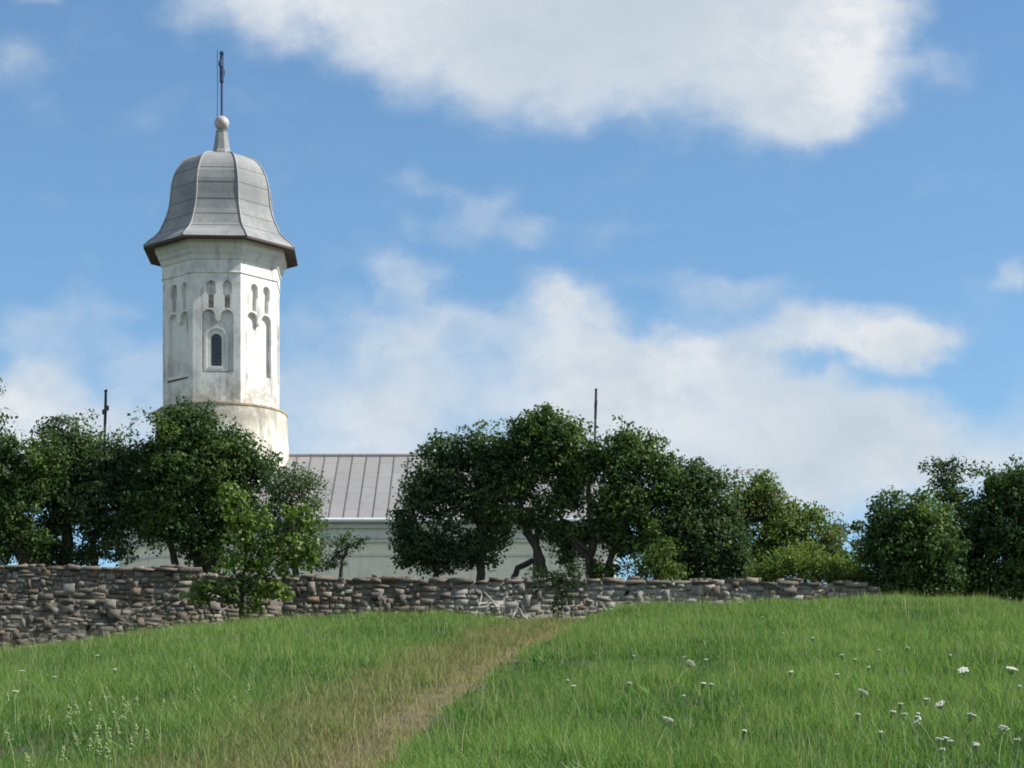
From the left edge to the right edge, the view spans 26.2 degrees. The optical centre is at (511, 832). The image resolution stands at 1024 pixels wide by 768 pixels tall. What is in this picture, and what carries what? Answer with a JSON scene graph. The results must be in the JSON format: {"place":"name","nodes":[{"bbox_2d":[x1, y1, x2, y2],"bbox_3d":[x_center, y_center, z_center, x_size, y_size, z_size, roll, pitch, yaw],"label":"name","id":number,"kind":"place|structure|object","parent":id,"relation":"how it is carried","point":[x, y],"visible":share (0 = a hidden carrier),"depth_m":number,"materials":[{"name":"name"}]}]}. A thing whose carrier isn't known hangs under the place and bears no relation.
{"place":"outdoors","nodes":[
{"label":"outdoors","id":0,"kind":"place"},
{"bbox_2d":[0,604,1023,767],"bbox_3d":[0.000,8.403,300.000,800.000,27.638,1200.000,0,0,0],"label":"ground","id":1,"kind":"structure","parent":0,"point":[386,725],"depth_m":19.51,"materials":[{"name":"soil"}]},
{"bbox_2d":[5,693,8,711],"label":"wild flower","id":2,"kind":"object","parent":1,"relation":"on","point":[7,700],"visible":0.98,"depth_m":20.90,"materials":[{"name":"green plant"}]},
{"bbox_2d":[4,731,13,755],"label":"wild flower","id":3,"kind":"object","parent":1,"relation":"on","point":[8,738],"visible":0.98,"depth_m":16.91,"materials":[{"name":"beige plant"}]},
{"bbox_2d":[12,690,18,726],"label":"wild flower","id":4,"kind":"object","parent":1,"relation":"on","point":[15,692],"visible":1,"depth_m":18.96,"materials":[{"name":"green plant"}]},
{"bbox_2d":[24,752,32,767],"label":"wild flower","id":5,"kind":"object","parent":1,"relation":"on","point":[26,756],"visible":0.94,"depth_m":14.60,"materials":[{"name":"green plant"}]},
{"bbox_2d":[0,377,80,565],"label":"tree","id":6,"kind":"object","parent":1,"relation":"on","point":[21,542],"visible":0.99,"depth_m":54.22,"materials":[{"name":"green plant"}]},
{"bbox_2d":[44,716,49,739],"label":"wild flower","id":7,"kind":"object","parent":1,"relation":"on","point":[48,721],"visible":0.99,"depth_m":18.12,"materials":[{"name":"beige plant"}]},
{"bbox_2d":[59,746,66,767],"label":"wild flower","id":8,"kind":"object","parent":1,"relation":"on","point":[62,752],"visible":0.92,"depth_m":15.15,"materials":[{"name":"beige plant"}]},
{"bbox_2d":[66,715,74,732],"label":"wild flower","id":9,"kind":"object","parent":1,"relation":"on","point":[69,719],"visible":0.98,"depth_m":18.33,"materials":[{"name":"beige plant"}]},
{"bbox_2d":[73,701,80,726],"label":"wild flower","id":10,"kind":"object","parent":1,"relation":"on","point":[77,712],"visible":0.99,"depth_m":18.78,"materials":[{"name":"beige plant"}]},
{"bbox_2d":[72,732,81,755],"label":"wild flower","id":11,"kind":"object","parent":1,"relation":"on","point":[74,736],"visible":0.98,"depth_m":16.89,"materials":[{"name":"green plant"}]},
{"bbox_2d":[15,408,154,566],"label":"tree","id":12,"kind":"object","parent":1,"relation":"on","point":[98,477],"visible":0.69,"depth_m":55.09,"materials":[{"name":"green plant"}]},
{"bbox_2d":[86,737,92,759],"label":"wild flower","id":13,"kind":"object","parent":1,"relation":"on","point":[89,742],"visible":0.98,"depth_m":16.36,"materials":[{"name":"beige plant"}]},
{"bbox_2d":[93,725,98,752],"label":"wild flower","id":14,"kind":"object","parent":1,"relation":"on","point":[95,731],"visible":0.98,"depth_m":17.35,"materials":[{"name":"green plant"}]},
{"bbox_2d":[95,739,101,760],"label":"wild flower","id":15,"kind":"object","parent":1,"relation":"on","point":[99,748],"visible":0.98,"depth_m":16.09,"materials":[{"name":"green plant"}]},
{"bbox_2d":[95,715,101,741],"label":"wild flower","id":16,"kind":"object","parent":1,"relation":"on","point":[97,722],"visible":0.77,"depth_m":17.89,"materials":[{"name":"green plant"}]},
{"bbox_2d":[104,727,111,750],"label":"wild flower","id":17,"kind":"object","parent":1,"relation":"on","point":[108,739],"visible":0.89,"depth_m":16.55,"materials":[{"name":"green plant"}]},
{"bbox_2d":[104,743,111,767],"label":"wild flower","id":18,"kind":"object","parent":1,"relation":"on","point":[108,753],"visible":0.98,"depth_m":14.85,"materials":[{"name":"green plant"}]},
{"bbox_2d":[106,688,112,703],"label":"wild flower","id":19,"kind":"object","parent":1,"relation":"on","point":[107,692],"visible":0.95,"depth_m":20.69,"materials":[{"name":"green plant"}]},
{"bbox_2d":[112,711,120,732],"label":"wild flower","id":20,"kind":"object","parent":1,"relation":"on","point":[114,712],"visible":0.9,"depth_m":18.34,"materials":[{"name":"green plant"}]},
{"bbox_2d":[116,705,126,735],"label":"wild flower","id":21,"kind":"object","parent":1,"relation":"on","point":[124,711],"visible":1,"depth_m":18.43,"materials":[{"name":"green plant"}]},
{"bbox_2d":[126,736,133,762],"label":"wild flower","id":22,"kind":"object","parent":1,"relation":"on","point":[130,743],"visible":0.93,"depth_m":16.26,"materials":[{"name":"green plant"}]},
{"bbox_2d":[133,724,138,745],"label":"wild flower","id":23,"kind":"object","parent":1,"relation":"on","point":[135,728],"visible":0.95,"depth_m":17.26,"materials":[{"name":"green plant"}]},
{"bbox_2d":[144,729,149,745],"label":"wild flower","id":24,"kind":"object","parent":1,"relation":"on","point":[146,734],"visible":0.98,"depth_m":17.16,"materials":[{"name":"green plant"}]},
{"bbox_2d":[112,395,288,573],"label":"tree","id":25,"kind":"object","parent":1,"relation":"on","point":[193,463],"visible":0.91,"depth_m":54.59,"materials":[{"name":"green plant"}]},
{"bbox_2d":[177,481,327,618],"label":"sapling","id":26,"kind":"object","parent":1,"relation":"on","point":[246,537],"visible":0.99,"depth_m":48.20,"materials":[{"name":"green plant"}]},
{"bbox_2d":[240,461,335,574],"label":"tree","id":27,"kind":"object","parent":1,"relation":"on","point":[298,489],"visible":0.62,"depth_m":53.42,"materials":[{"name":"green plant"}]},
{"bbox_2d":[35,614,585,767],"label":"dry grass","id":28,"kind":"structure","parent":1,"relation":"on","point":[449,653],"depth_m":20.46,"materials":[{"name":"beige plant"}]},
{"bbox_2d":[315,527,370,577],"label":"shrub","id":29,"kind":"object","parent":1,"relation":"on","point":[340,555],"visible":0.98,"depth_m":52.75,"materials":[{"name":"green plant"}]},
{"bbox_2d":[102,50,617,580],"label":"church","id":30,"kind":"structure","parent":1,"relation":"on","point":[218,248],"depth_m":83.01,"materials":[{"name":"paint"}]},
{"bbox_2d":[204,325,227,370],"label":"window frame","id":31,"kind":"structure","parent":30,"relation":"in","point":[215,337],"depth_m":82.92,"materials":[{"name":"paint"}]},
{"bbox_2d":[277,343,277,382],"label":"window frame","id":32,"kind":"structure","parent":30,"relation":"in","point":[277,343],"depth_m":85.43,"materials":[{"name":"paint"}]},
{"bbox_2d":[0,563,882,648],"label":"stone wall","id":33,"kind":"structure","parent":1,"relation":"on","point":[43,601],"depth_m":51.03,"materials":[{"name":"grey stone"}]},
{"bbox_2d":[385,419,532,580],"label":"tree","id":34,"kind":"object","parent":1,"relation":"on","point":[441,483],"visible":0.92,"depth_m":55.23,"materials":[{"name":"green plant"}]},
{"bbox_2d":[470,592,524,618],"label":"dead branch","id":35,"kind":"object","parent":1,"relation":"on","point":[496,607],"visible":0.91,"depth_m":51.01,"materials":[{"name":"grey wood"}]},
{"bbox_2d":[0,589,1023,767],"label":"grass","id":36,"kind":"structure","parent":1,"relation":"on","point":[631,742],"depth_m":22.93,"materials":[{"name":"green plant"}]},
{"bbox_2d":[0,588,1023,767],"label":"seed stalks","id":37,"kind":"object","parent":1,"relation":"on","point":[494,687],"visible":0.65,"depth_m":22.89,"materials":[{"name":"green plant"}]},
{"bbox_2d":[0,599,1023,767],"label":"meadow weeds","id":38,"kind":"object","parent":1,"relation":"on","point":[625,703],"visible":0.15,"depth_m":21.73,"materials":[{"name":"green plant"}]},
{"bbox_2d":[477,402,609,578],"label":"tree","id":39,"kind":"object","parent":1,"relation":"on","point":[546,435],"visible":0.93,"depth_m":54.75,"materials":[{"name":"green plant"}]},
{"bbox_2d":[524,562,587,616],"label":"shrub","id":40,"kind":"object","parent":1,"relation":"on","point":[563,575],"visible":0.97,"depth_m":51.13,"materials":[{"name":"green plant"}]},
{"bbox_2d":[571,685,575,715],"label":"wild flower","id":41,"kind":"object","parent":1,"relation":"on","point":[573,687],"visible":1,"depth_m":19.94,"materials":[{"name":"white plant"}]},
{"bbox_2d":[568,415,696,579],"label":"tree","id":42,"kind":"object","parent":1,"relation":"on","point":[625,497],"visible":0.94,"depth_m":54.32,"materials":[{"name":"green plant"}]},
{"bbox_2d":[621,537,693,581],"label":"bush","id":43,"kind":"object","parent":1,"relation":"on","point":[660,570],"visible":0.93,"depth_m":53.27,"materials":[{"name":"green plant"}]},
{"bbox_2d":[656,716,672,746],"bbox_3d":[1.127,-0.717,16.733,0.086,0.360,0.080,15,-22,24],"label":"wild flower","id":44,"kind":"object","parent":1,"relation":"on","point":[668,719],"visible":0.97,"depth_m":16.77,"materials":[{"name":"white plant"}]},
{"bbox_2d":[682,695,684,727],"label":"wild flower","id":45,"kind":"object","parent":1,"relation":"on","point":[683,697],"visible":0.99,"depth_m":19.73,"materials":[{"name":"green plant"}]},
{"bbox_2d":[675,660,694,684],"bbox_3d":[1.813,-1.667,23.619,0.109,0.441,0.117,23,-24,25],"label":"wild flower","id":46,"kind":"object","parent":1,"relation":"on","point":[690,663],"visible":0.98,"depth_m":23.67,"materials":[{"name":"white plant"}]},
{"bbox_2d":[642,454,763,581],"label":"tree","id":47,"kind":"object","parent":1,"relation":"on","point":[709,533],"visible":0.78,"depth_m":54.59,"materials":[{"name":"green plant"}]},
{"bbox_2d":[700,682,705,718],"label":"wild flower","id":48,"kind":"object","parent":1,"relation":"on","point":[703,684],"visible":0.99,"depth_m":20.23,"materials":[{"name":"green plant"}]},
{"bbox_2d":[708,683,713,717],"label":"wild flower","id":49,"kind":"object","parent":1,"relation":"on","point":[711,684],"visible":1,"depth_m":20.33,"materials":[{"name":"white plant"}]},
{"bbox_2d":[736,729,746,762],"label":"wild flower","id":50,"kind":"object","parent":1,"relation":"on","point":[744,732],"visible":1,"depth_m":15.05,"materials":[{"name":"green plant"}]},
{"bbox_2d":[725,465,854,582],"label":"tree","id":51,"kind":"object","parent":1,"relation":"on","point":[782,524],"visible":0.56,"depth_m":56.17,"materials":[{"name":"green plant"}]},
{"bbox_2d":[786,671,793,697],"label":"wild flower","id":52,"kind":"object","parent":1,"relation":"on","point":[789,672],"visible":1,"depth_m":21.06,"materials":[{"name":"green plant"}]},
{"bbox_2d":[741,537,879,583],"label":"bush","id":53,"kind":"object","parent":1,"relation":"on","point":[812,565],"visible":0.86,"depth_m":53.37,"materials":[{"name":"green plant"}]},
{"bbox_2d":[835,673,843,697],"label":"wild flower","id":54,"kind":"object","parent":1,"relation":"on","point":[837,676],"visible":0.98,"depth_m":20.94,"materials":[{"name":"green plant"}]},
{"bbox_2d":[817,505,866,564],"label":"tree","id":55,"kind":"object","parent":1,"relation":"on","point":[855,545],"visible":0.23,"depth_m":57.47,"materials":[{"name":"green plant"}]},
{"bbox_2d":[855,713,859,744],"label":"wild flower","id":56,"kind":"object","parent":1,"relation":"on","point":[857,715],"visible":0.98,"depth_m":16.42,"materials":[{"name":"green plant"}]},
{"bbox_2d":[848,688,867,716],"bbox_3d":[2.970,-1.063,19.143,0.101,0.400,0.095,24,-9,41],"label":"wild flower","id":57,"kind":"object","parent":1,"relation":"on","point":[863,692],"visible":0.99,"depth_m":19.15,"materials":[{"name":"white plant"}]},
{"bbox_2d":[878,731,883,763],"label":"wild flower","id":58,"kind":"object","parent":1,"relation":"on","point":[881,733],"visible":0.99,"depth_m":15.56,"materials":[{"name":"green plant"}]},
{"bbox_2d":[886,710,895,753],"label":"wild flower","id":59,"kind":"object","parent":1,"relation":"on","point":[893,712],"visible":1,"depth_m":16.50,"materials":[{"name":"green plant"}]},
{"bbox_2d":[896,703,902,741],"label":"wild flower","id":60,"kind":"object","parent":1,"relation":"on","point":[900,705],"visible":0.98,"depth_m":17.48,"materials":[{"name":"green plant"}]},
{"bbox_2d":[901,713,906,751],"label":"wild flower","id":61,"kind":"object","parent":1,"relation":"on","point":[904,715],"visible":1,"depth_m":16.60,"materials":[{"name":"green plant"}]},
{"bbox_2d":[848,481,978,598],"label":"tree","id":62,"kind":"object","parent":1,"relation":"on","point":[912,545],"visible":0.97,"depth_m":52.13,"materials":[{"name":"green plant"}]},
{"bbox_2d":[914,716,919,748],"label":"wild flower","id":63,"kind":"object","parent":1,"relation":"on","point":[916,717],"visible":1,"depth_m":16.66,"materials":[{"name":"white plant"}]},
{"bbox_2d":[912,717,935,746],"bbox_3d":[3.165,-0.712,16.692,0.080,0.360,0.086,-22,17,48],"label":"wild flower","id":64,"kind":"object","parent":1,"relation":"on","point":[918,722],"visible":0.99,"depth_m":16.67,"materials":[{"name":"white plant"}]},
{"bbox_2d":[923,698,929,738],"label":"wild flower","id":65,"kind":"object","parent":1,"relation":"on","point":[927,700],"visible":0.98,"depth_m":17.54,"materials":[{"name":"green plant"}]},
{"bbox_2d":[932,737,943,767],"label":"wild flower","id":66,"kind":"object","parent":1,"relation":"on","point":[939,741],"visible":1,"depth_m":14.55,"materials":[{"name":"green plant"}]},
{"bbox_2d":[939,748,944,767],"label":"wild flower","id":67,"kind":"object","parent":1,"relation":"on","point":[941,750],"visible":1,"depth_m":14.38,"materials":[{"name":"white plant"}]},
{"bbox_2d":[935,700,950,731],"bbox_3d":[3.531,-0.912,17.903,0.086,0.361,0.080,-30,30,-4],"label":"wild flower","id":68,"kind":"object","parent":1,"relation":"on","point":[939,704],"visible":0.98,"depth_m":17.82,"materials":[{"name":"white plant"}]},
{"bbox_2d":[938,736,948,767],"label":"wild flower","id":69,"kind":"object","parent":1,"relation":"on","point":[945,738],"visible":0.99,"depth_m":15.38,"materials":[{"name":"white plant"}]},
{"bbox_2d":[947,740,953,767],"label":"wild flower","id":70,"kind":"object","parent":1,"relation":"on","point":[951,743],"visible":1,"depth_m":14.63,"materials":[{"name":"green plant"}]},
{"bbox_2d":[918,454,1000,597],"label":"tree","id":71,"kind":"object","parent":1,"relation":"on","point":[955,496],"visible":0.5,"depth_m":53.78,"materials":[{"name":"green plant"}]},
{"bbox_2d":[957,667,968,695],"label":"wild flower","id":72,"kind":"object","parent":1,"relation":"on","point":[962,670],"visible":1,"depth_m":20.66,"materials":[{"name":"white plant"}]},
{"bbox_2d":[963,713,975,747],"bbox_3d":[3.473,-0.738,16.804,0.086,0.360,0.080,19,-11,-40],"label":"wild flower","id":73,"kind":"object","parent":1,"relation":"on","point":[971,715],"visible":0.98,"depth_m":16.81,"materials":[{"name":"green plant"}]},
{"bbox_2d":[968,742,977,767],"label":"wild flower","id":74,"kind":"object","parent":1,"relation":"on","point":[973,748],"visible":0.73,"depth_m":14.88,"materials":[{"name":"green plant"}]},
{"bbox_2d":[973,744,979,767],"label":"wild flower","id":75,"kind":"object","parent":1,"relation":"on","point":[976,747],"visible":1,"depth_m":14.54,"materials":[{"name":"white plant"}]},
{"bbox_2d":[959,454,1023,601],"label":"tree","id":76,"kind":"object","parent":1,"relation":"on","point":[998,504],"visible":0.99,"depth_m":52.87,"materials":[{"name":"green plant"}]},
{"bbox_2d":[998,725,1009,764],"bbox_3d":[3.571,-0.622,16.067,0.086,0.360,0.080,16,-29,-1],"label":"wild flower","id":77,"kind":"object","parent":1,"relation":"on","point":[1003,729],"visible":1,"depth_m":16.13,"materials":[{"name":"white plant"}]},
{"bbox_2d":[1002,666,1017,704],"bbox_3d":[4.620,-1.336,20.546,0.117,0.441,0.109,14,18,11],"label":"wild flower","id":78,"kind":"object","parent":1,"relation":"on","point":[1012,668],"visible":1,"depth_m":20.49,"materials":[{"name":"white plant"}]},
{"bbox_2d":[1013,738,1019,767],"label":"wild flower","id":79,"kind":"object","parent":1,"relation":"on","point":[1017,742],"visible":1,"depth_m":14.92,"materials":[{"name":"green plant"}]},
{"bbox_2d":[0,0,1023,599],"label":"sky","id":80,"kind":"structure","parent":0,"point":[785,237],"materials":[{"name":"blue"}]}
]}

